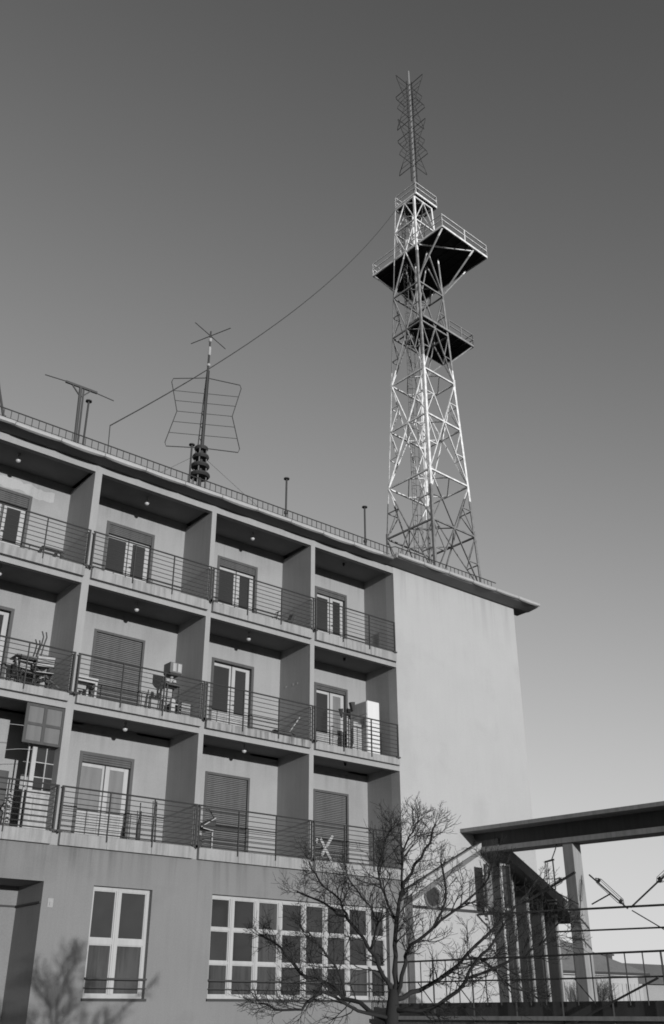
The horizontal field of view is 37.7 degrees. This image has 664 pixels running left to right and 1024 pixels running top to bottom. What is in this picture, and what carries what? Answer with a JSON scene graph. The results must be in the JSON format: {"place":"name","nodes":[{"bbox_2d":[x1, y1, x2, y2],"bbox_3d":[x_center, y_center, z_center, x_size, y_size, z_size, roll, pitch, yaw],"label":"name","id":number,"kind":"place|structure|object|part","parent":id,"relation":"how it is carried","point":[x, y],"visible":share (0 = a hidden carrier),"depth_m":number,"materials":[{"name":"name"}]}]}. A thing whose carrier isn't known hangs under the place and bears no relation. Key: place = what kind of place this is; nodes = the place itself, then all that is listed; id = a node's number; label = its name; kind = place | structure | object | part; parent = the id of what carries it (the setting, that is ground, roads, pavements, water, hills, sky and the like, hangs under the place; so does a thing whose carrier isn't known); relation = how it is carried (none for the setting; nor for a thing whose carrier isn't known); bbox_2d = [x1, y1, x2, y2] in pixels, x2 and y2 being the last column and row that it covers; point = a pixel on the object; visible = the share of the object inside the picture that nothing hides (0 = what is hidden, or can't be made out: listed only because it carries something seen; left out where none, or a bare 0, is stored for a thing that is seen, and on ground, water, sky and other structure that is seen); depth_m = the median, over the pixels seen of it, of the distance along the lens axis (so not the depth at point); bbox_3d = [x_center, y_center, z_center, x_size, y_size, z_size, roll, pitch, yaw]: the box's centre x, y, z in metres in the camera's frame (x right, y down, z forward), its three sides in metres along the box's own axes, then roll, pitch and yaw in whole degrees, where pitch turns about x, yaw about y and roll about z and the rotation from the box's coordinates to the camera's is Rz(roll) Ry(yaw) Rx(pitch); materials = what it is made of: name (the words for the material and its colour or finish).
{"place":"outdoors","nodes":[
{"label":"outdoors","id":0,"kind":"place"},
{"bbox_2d":[272,610,294,623],"bbox_3d":[-1.376,2.989,26.815,0.750,0.498,0.252,20,-34,-34],"label":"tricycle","id":1,"kind":"object","parent":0,"point":[292,617],"visible":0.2,"depth_m":26.90,"materials":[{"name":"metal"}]},
{"bbox_2d":[0,0,663,964],"label":"sky","id":2,"kind":"structure","parent":0,"point":[167,167],"materials":[{"name":"grey"}]},
{"bbox_2d":[595,954,663,1000],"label":"house","id":3,"kind":"structure","parent":0,"point":[656,990],"depth_m":62.49,"materials":[{"name":"concrete"}]},
{"bbox_3d":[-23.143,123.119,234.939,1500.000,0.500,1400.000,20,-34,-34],"label":"ground","id":4,"kind":"structure","parent":0,"visible":0},
{"bbox_2d":[0,406,539,1023],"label":"apartment building","id":5,"kind":"structure","parent":4,"relation":"on","point":[106,916],"depth_m":24.42,"materials":[{"name":"paint"}]},
{"bbox_2d":[0,389,5,415],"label":"leaning mast","id":6,"kind":"object","parent":5,"relation":"on","point":[2,409],"visible":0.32,"depth_m":23.10,"materials":[{"name":"metal"}]},
{"bbox_2d":[0,770,8,824],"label":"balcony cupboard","id":7,"kind":"object","parent":5,"relation":"on","point":[3,773],"visible":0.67,"depth_m":20.65,"materials":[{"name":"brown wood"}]},
{"bbox_3d":[-7.175,6.021,20.396,0.590,1.110,0.018,20,-34,-34],"label":"door","id":8,"kind":"part","parent":7,"relation":"part of","materials":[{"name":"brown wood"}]},
{"bbox_2d":[0,796,12,813],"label":"leaning pole","id":9,"kind":"object","parent":5,"relation":"on","point":[9,799],"visible":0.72,"depth_m":20.14,"materials":[{"name":"white wood"}]},
{"bbox_2d":[0,605,14,679],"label":"balcony door","id":10,"kind":"structure","parent":5,"relation":"in","point":[6,619],"depth_m":22.66,"materials":[{"name":"white paint"}]},
{"bbox_2d":[5,792,10,825],"bbox_3d":[-6.739,6.201,20.211,0.067,0.756,0.264,11,-29,-20],"label":"leaning pole","id":11,"kind":"object","parent":5,"relation":"on","point":[7,814],"visible":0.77,"depth_m":20.17,"materials":[{"name":"white wood"}]},
{"bbox_2d":[0,487,32,548],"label":"balcony door","id":12,"kind":"structure","parent":5,"relation":"in","point":[8,496],"depth_m":23.86,"materials":[{"name":"white wood"}]},
{"bbox_2d":[14,657,35,685],"bbox_3d":[-6.853,3.635,21.662,0.404,0.809,0.428,-21,-34,34],"label":"folding chair","id":13,"kind":"object","parent":5,"relation":"on","point":[19,672],"visible":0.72,"depth_m":21.70,"materials":[{"name":"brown wood"}]},
{"bbox_2d":[8,659,49,687],"bbox_3d":[-6.859,3.814,21.936,0.740,0.725,0.530,20,-34,-34],"label":"garden table","id":14,"kind":"object","parent":5,"relation":"on","point":[40,667],"visible":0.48,"depth_m":21.96,"materials":[{"name":"white wood"}]},
{"bbox_2d":[13,656,50,664],"bbox_3d":[-6.799,3.417,22.066,0.750,0.030,0.450,20,-34,-34],"label":"board","id":15,"kind":"object","parent":14,"relation":"on","point":[25,659],"visible":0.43,"depth_m":21.87,"materials":[{"name":"grey wood"}]},
{"bbox_2d":[10,653,48,660],"bbox_3d":[-6.861,3.349,22.044,0.750,0.030,0.450,20,-34,-34],"label":"board","id":16,"kind":"object","parent":15,"relation":"on","point":[14,656],"visible":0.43,"depth_m":21.86,"materials":[{"name":"grey wood"}]},
{"bbox_2d":[19,668,39,686],"bbox_3d":[-6.821,3.765,21.914,0.428,0.809,0.404,10,-29,-20],"label":"folding chair","id":17,"kind":"object","parent":5,"relation":"on","point":[29,676],"visible":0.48,"depth_m":21.87,"materials":[{"name":"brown wood"}]},
{"bbox_2d":[17,743,55,829],"bbox_3d":[-6.220,5.838,20.731,0.740,1.880,0.080,20,-34,-34],"label":"old glazed door","id":18,"kind":"structure","parent":5,"relation":"on","point":[45,757],"depth_m":20.65,"materials":[{"name":"white wood"}]},
{"bbox_2d":[31,631,43,679],"bbox_3d":[-6.766,3.469,22.251,0.196,1.588,0.031,20,-34,-34],"label":"bent pole","id":19,"kind":"object","parent":5,"relation":"on","point":[40,646],"visible":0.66,"depth_m":22.50,"materials":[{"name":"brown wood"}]},
{"bbox_2d":[35,632,47,682],"bbox_3d":[-6.696,3.496,22.301,0.176,1.585,0.031,20,-34,-34],"label":"bent pole","id":20,"kind":"object","parent":5,"relation":"on","point":[43,647],"visible":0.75,"depth_m":22.53,"materials":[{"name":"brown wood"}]},
{"bbox_2d":[21,702,64,747],"bbox_3d":[-6.230,4.612,21.035,0.900,0.860,0.040,20,-34,-34],"label":"wooden screen","id":21,"kind":"object","parent":5,"relation":"attached to","point":[43,724],"visible":1,"depth_m":21.02,"materials":[{"name":"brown wood"}]},
{"bbox_2d":[31,655,56,688],"bbox_3d":[-6.445,3.659,21.709,0.428,0.809,0.404,12,-30,-22],"label":"folding chair","id":22,"kind":"object","parent":5,"relation":"on","point":[44,673],"visible":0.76,"depth_m":21.72,"materials":[{"name":"white wood"}]},
{"bbox_2d":[32,664,60,690],"bbox_3d":[-6.452,3.792,21.896,0.404,0.809,0.428,-20,-18,-27],"label":"folding chair","id":23,"kind":"object","parent":5,"relation":"on","point":[40,678],"visible":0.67,"depth_m":21.75,"materials":[{"name":"grey wood"}]},
{"bbox_2d":[38,546,62,558],"bbox_3d":[-6.626,1.049,22.994,0.400,0.500,0.963,-12,-30,22],"label":"bench frame","id":24,"kind":"object","parent":5,"relation":"on","point":[53,549],"visible":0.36,"depth_m":23.12,"materials":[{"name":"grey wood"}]},
{"bbox_2d":[45,374,113,442],"bbox_3d":[-6.670,-2.270,25.230,1.972,2.442,0.090,20,-34,-34],"label":"dipole aerial","id":25,"kind":"object","parent":5,"relation":"on","point":[78,412],"visible":0.87,"depth_m":25.53,"materials":[{"name":"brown metal"}]},
{"bbox_2d":[82,399,91,443],"bbox_3d":[-6.433,-2.042,25.258,0.170,2.063,0.162,20,-34,-34],"label":"vent pipe","id":26,"kind":"object","parent":5,"relation":"on","point":[88,401],"visible":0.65,"depth_m":25.46,"materials":[{"name":"metal"}]},
{"bbox_2d":[78,675,98,697],"bbox_3d":[-5.845,4.150,22.456,0.670,0.600,0.500,20,-34,-34],"label":"white table","id":27,"kind":"object","parent":5,"relation":"on","point":[88,682],"visible":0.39,"depth_m":22.52,"materials":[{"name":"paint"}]},
{"bbox_2d":[89,685,100,696],"bbox_3d":[-5.664,4.401,22.966,0.250,0.620,0.250,20,-34,-34],"label":"stand","id":28,"kind":"object","parent":5,"relation":"on","point":[92,689],"visible":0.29,"depth_m":23.01,"materials":[{"name":"grey wood"}]},
{"bbox_2d":[71,750,134,838],"bbox_3d":[-5.366,6.733,22.684,1.420,2.095,0.140,20,-34,-34],"label":"balcony door","id":29,"kind":"structure","parent":5,"relation":"in","point":[90,776],"depth_m":22.78,"materials":[{"name":"white wood"}]},
{"bbox_2d":[81,886,149,1000],"bbox_3d":[-4.497,9.026,20.340,1.460,2.170,0.235,20,-34,-34],"label":"kitchen window","id":30,"kind":"structure","parent":5,"relation":"in","point":[114,968],"depth_m":20.40,"materials":[{"name":"white paint"}]},
{"bbox_2d":[102,520,154,583],"bbox_3d":[-5.374,1.385,25.437,1.420,2.105,0.140,20,-34,-34],"label":"balcony door","id":31,"kind":"structure","parent":5,"relation":"in","point":[116,529],"depth_m":25.63,"materials":[{"name":"white wood"}]},
{"bbox_2d":[135,803,140,839],"bbox_3d":[-4.363,7.035,21.968,0.110,0.900,0.105,20,-34,-34],"label":"closed parasol","id":32,"kind":"object","parent":5,"relation":"on","point":[138,830],"visible":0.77,"depth_m":21.88,"materials":[{"name":"fabric"}]},
{"bbox_2d":[151,801,153,838],"bbox_3d":[-4.106,7.101,22.184,0.052,0.981,0.023,-3,-27,5],"label":"stick","id":33,"kind":"object","parent":5,"relation":"on","point":[152,821],"visible":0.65,"depth_m":22.19,"materials":[{"name":"grey wood"}]},
{"bbox_2d":[154,801,157,841],"bbox_3d":[-4.037,7.127,22.235,0.071,0.981,0.042,-3,-27,5],"label":"stick","id":34,"kind":"object","parent":5,"relation":"on","point":[155,821],"visible":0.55,"depth_m":22.24,"materials":[{"name":"grey wood"}]},
{"bbox_2d":[157,677,163,709],"bbox_3d":[-4.164,4.452,23.485,0.186,1.003,0.080,20,-34,-34],"label":"folded tripod","id":35,"kind":"object","parent":5,"relation":"on","point":[159,702],"visible":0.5,"depth_m":23.52,"materials":[{"name":"metal"}]},
{"bbox_2d":[159,683,179,713],"bbox_3d":[-3.963,4.633,23.662,0.360,0.840,0.321,20,-34,-34],"label":"stool","id":36,"kind":"object","parent":5,"relation":"on","point":[172,685],"visible":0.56,"depth_m":23.70,"materials":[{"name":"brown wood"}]},
{"bbox_2d":[164,672,180,683],"bbox_3d":[-3.942,4.164,23.997,0.340,0.299,0.300,20,-34,-34],"label":"box stand","id":37,"kind":"object","parent":36,"relation":"on","point":[170,677],"visible":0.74,"depth_m":23.97,"materials":[{"name":"white wood"}]},
{"bbox_2d":[163,662,182,674],"bbox_3d":[-3.939,3.905,24.108,0.340,0.258,0.335,20,-34,-34],"label":"wooden box","id":38,"kind":"object","parent":37,"relation":"on","point":[173,667],"visible":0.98,"depth_m":24.00,"materials":[{"name":"grey wood"}]},
{"bbox_2d":[169,698,174,712],"bbox_3d":[-3.851,4.713,23.413,0.100,0.470,0.090,20,-34,-34],"label":"pale container","id":39,"kind":"object","parent":5,"relation":"on","point":[172,704],"visible":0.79,"depth_m":23.40,"materials":[{"name":"white paint"}]},
{"bbox_2d":[164,702,179,713],"bbox_3d":[-3.928,4.898,23.762,0.200,0.460,0.400,20,-34,-34],"label":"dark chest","id":40,"kind":"object","parent":5,"relation":"on","point":[175,708],"visible":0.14,"depth_m":23.72,"materials":[{"name":"grey wood"}]},
{"bbox_2d":[179,702,190,715],"bbox_3d":[-3.658,4.931,23.826,0.250,0.460,0.270,20,-34,-34],"label":"slatted crate","id":41,"kind":"object","parent":5,"relation":"on","point":[185,707],"visible":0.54,"depth_m":23.79,"materials":[{"name":"white wood"}]},
{"bbox_2d":[188,443,194,482],"bbox_3d":[-3.955,-1.064,27.033,0.170,1.943,0.162,20,-34,-34],"label":"vent pipe","id":42,"kind":"object","parent":5,"relation":"on","point":[191,445],"visible":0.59,"depth_m":27.24,"materials":[{"name":"metal"}]},
{"bbox_2d":[165,322,241,488],"bbox_3d":[-3.706,-2.790,28.238,2.139,6.112,1.079,7,-28,-13],"label":"butterfly aerial","id":43,"kind":"object","parent":5,"relation":"on","point":[199,466],"visible":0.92,"depth_m":27.91,"materials":[{"name":"metal"}]},
{"bbox_2d":[199,808,215,847],"bbox_3d":[-3.025,7.530,23.024,0.472,0.983,0.370,20,-34,-34],"label":"deck chair","id":44,"kind":"object","parent":5,"relation":"on","point":[205,827],"visible":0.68,"depth_m":22.96,"materials":[{"name":"metal"}]},
{"bbox_2d":[208,657,253,728],"bbox_3d":[-2.719,5.072,25.977,1.370,2.175,0.140,20,-34,-34],"label":"balcony door","id":45,"kind":"structure","parent":5,"relation":"in","point":[221,674],"depth_m":26.14,"materials":[{"name":"white paint"}]},
{"bbox_2d":[215,555,257,613],"bbox_3d":[-2.723,2.374,27.367,1.370,2.105,0.140,20,-34,-34],"label":"balcony door","id":46,"kind":"structure","parent":5,"relation":"in","point":[222,561],"depth_m":27.56,"materials":[{"name":"white wood"}]},
{"bbox_2d":[271,717,299,737],"bbox_3d":[-1.241,5.675,25.565,0.977,0.731,0.270,20,-34,-34],"label":"toy cart","id":47,"kind":"object","parent":5,"relation":"on","point":[286,732],"visible":0.36,"depth_m":25.39,"materials":[{"name":"metal"}]},
{"bbox_2d":[284,477,289,516],"bbox_3d":[-1.321,-0.311,27.979,0.170,1.544,0.162,20,-34,-34],"label":"vent pipe","id":48,"kind":"object","parent":5,"relation":"on","point":[286,479],"visible":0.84,"depth_m":28.04,"materials":[{"name":"metal"}]},
{"bbox_2d":[206,895,391,1001],"bbox_3d":[-0.671,10.442,23.131,5.455,2.175,0.235,20,-34,-34],"label":"hall window","id":49,"kind":"structure","parent":5,"relation":"in","point":[230,964],"depth_m":22.80,"materials":[{"name":"white paint"}]},
{"bbox_2d":[315,835,333,861],"bbox_3d":[-0.304,8.611,24.802,0.612,0.723,0.457,20,-34,-34],"label":"crossed trestle","id":50,"kind":"object","parent":5,"relation":"on","point":[326,844],"visible":0.47,"depth_m":24.72,"materials":[{"name":"white paint"}]},
{"bbox_2d":[314,586,346,638],"bbox_3d":[-0.068,3.365,29.299,1.250,2.105,0.140,20,-34,-34],"label":"balcony door","id":51,"kind":"structure","parent":5,"relation":"in","point":[319,590],"depth_m":29.51,"materials":[{"name":"white wood"}]},
{"bbox_2d":[314,682,347,747],"bbox_3d":[-0.063,6.063,27.910,1.250,2.175,0.140,20,-34,-34],"label":"balcony door","id":52,"kind":"structure","parent":5,"relation":"in","point":[323,699],"depth_m":28.08,"materials":[{"name":"white wood"}]},
{"bbox_2d":[346,716,347,747],"bbox_3d":[0.425,6.197,26.974,0.030,1.080,0.030,20,-34,-34],"label":"plank","id":53,"kind":"object","parent":5,"relation":"on","point":[347,728],"visible":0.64,"depth_m":27.07,"materials":[{"name":"white wood"}]},
{"bbox_2d":[349,702,354,711],"bbox_3d":[0.572,5.592,27.909,0.160,0.290,0.100,20,-34,-34],"label":"hanging lantern","id":54,"kind":"object","parent":5,"relation":"hanging from","point":[352,706],"visible":1,"depth_m":27.89,"materials":[{"name":"metal"}]},
{"bbox_2d":[353,721,357,749],"bbox_3d":[0.660,6.379,27.242,0.160,1.000,0.030,20,-34,-34],"label":"plank","id":55,"kind":"object","parent":5,"relation":"on","point":[355,737],"visible":0.5,"depth_m":27.29,"materials":[{"name":"white wood"}]},
{"bbox_2d":[358,723,361,750],"bbox_3d":[0.775,6.443,27.344,0.130,0.980,0.030,20,-34,-34],"label":"plank","id":56,"kind":"object","parent":5,"relation":"on","point":[359,739],"visible":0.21,"depth_m":27.38,"materials":[{"name":"white wood"}]},
{"bbox_2d":[362,505,366,544],"bbox_3d":[1.009,0.532,29.689,0.170,1.604,0.162,20,-34,-34],"label":"vent pipe","id":57,"kind":"object","parent":5,"relation":"on","point":[364,507],"visible":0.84,"depth_m":29.76,"materials":[{"name":"metal"}]},
{"bbox_2d":[351,700,379,753],"bbox_3d":[0.933,6.278,27.779,0.510,1.610,0.750,20,-34,-34],"label":"refrigerator","id":58,"kind":"object","parent":5,"relation":"on","point":[368,709],"visible":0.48,"depth_m":27.64,"materials":[{"name":"white metal"}]},
{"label":"door","id":59,"kind":"part","parent":58,"relation":"part of","materials":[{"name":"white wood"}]},
{"bbox_2d":[229,792,591,1023],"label":"bare tree","id":60,"kind":"object","parent":4,"relation":"on","point":[393,1011],"visible":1,"depth_m":10.58,"materials":[{"name":"grey plant"}]},
{"bbox_2d":[372,71,486,582],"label":"lattice tower","id":61,"kind":"structure","parent":4,"relation":"on","point":[434,261],"depth_m":67.45,"materials":[{"name":"metal"}]},
{"bbox_2d":[110,211,394,425],"bbox_3d":[-0.561,-12.412,49.142,0.033,39.492,34.168,-9,-28,16],"label":"long cable","id":62,"kind":"object","parent":61,"relation":"attached to","point":[244,345],"visible":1,"depth_m":35.58,"materials":[{"name":"metal"}]},
{"bbox_2d":[398,1001,663,1023],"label":"terrace wall","id":63,"kind":"structure","parent":4,"relation":"on","point":[638,1012],"depth_m":19.74,"materials":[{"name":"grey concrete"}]},
{"bbox_2d":[397,950,663,1023],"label":"terrace railing","id":64,"kind":"object","parent":63,"relation":"on","point":[610,984],"visible":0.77,"depth_m":19.53,"materials":[{"name":"metal"}]},
{"bbox_2d":[405,801,663,1002],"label":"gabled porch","id":65,"kind":"object","parent":4,"relation":"on","point":[570,834],"visible":0.72,"depth_m":25.86,"materials":[{"name":"paint"}]},
{"bbox_2d":[424,886,440,907],"bbox_3d":[2.660,10.195,25.768,0.610,0.610,0.061,20,-34,-34],"label":"round window frame","id":66,"kind":"structure","parent":65,"relation":"in","point":[435,887],"depth_m":25.66,"materials":[{"name":"grey wood"}]},
{"bbox_2d":[477,864,495,908],"bbox_3d":[4.194,10.334,26.775,0.330,1.150,0.423,20,-34,-34],"label":"window frame","id":67,"kind":"object","parent":65,"relation":"attached to","point":[491,899],"visible":0.55,"depth_m":26.60,"materials":[{"name":"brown wood"}]},
{"bbox_2d":[493,863,512,910],"bbox_3d":[4.617,10.428,26.970,0.400,1.200,0.622,20,-34,-34],"label":"window frame","id":68,"kind":"object","parent":65,"relation":"attached to","point":[509,897],"visible":0.55,"depth_m":26.78,"materials":[{"name":"white wood"}]},
{"bbox_2d":[544,844,557,904],"bbox_3d":[5.774,9.341,25.221,0.468,1.590,0.322,20,-34,-34],"label":"hanging lamp frame","id":69,"kind":"object","parent":65,"relation":"hanging from","point":[547,861],"visible":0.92,"depth_m":25.04,"materials":[{"name":"metal"}]},
{"bbox_2d":[477,871,663,932],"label":"rod framework","id":70,"kind":"object","parent":65,"relation":"attached to","point":[659,878],"visible":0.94,"depth_m":23.68,"materials":[{"name":"metal"}]},
{"bbox_2d":[560,939,649,1001],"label":"hipped house","id":71,"kind":"structure","parent":4,"relation":"on","point":[617,968],"depth_m":47.53,"materials":[{"name":"paint"}]},
{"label":"raised yard","id":72,"kind":"structure","parent":0,"visible":0},
{"bbox_2d":[575,966,621,1000],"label":"garden shrub","id":73,"kind":"object","parent":72,"relation":"on","point":[602,990],"visible":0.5,"depth_m":44.11,"materials":[{"name":"grey plant"}]}
]}

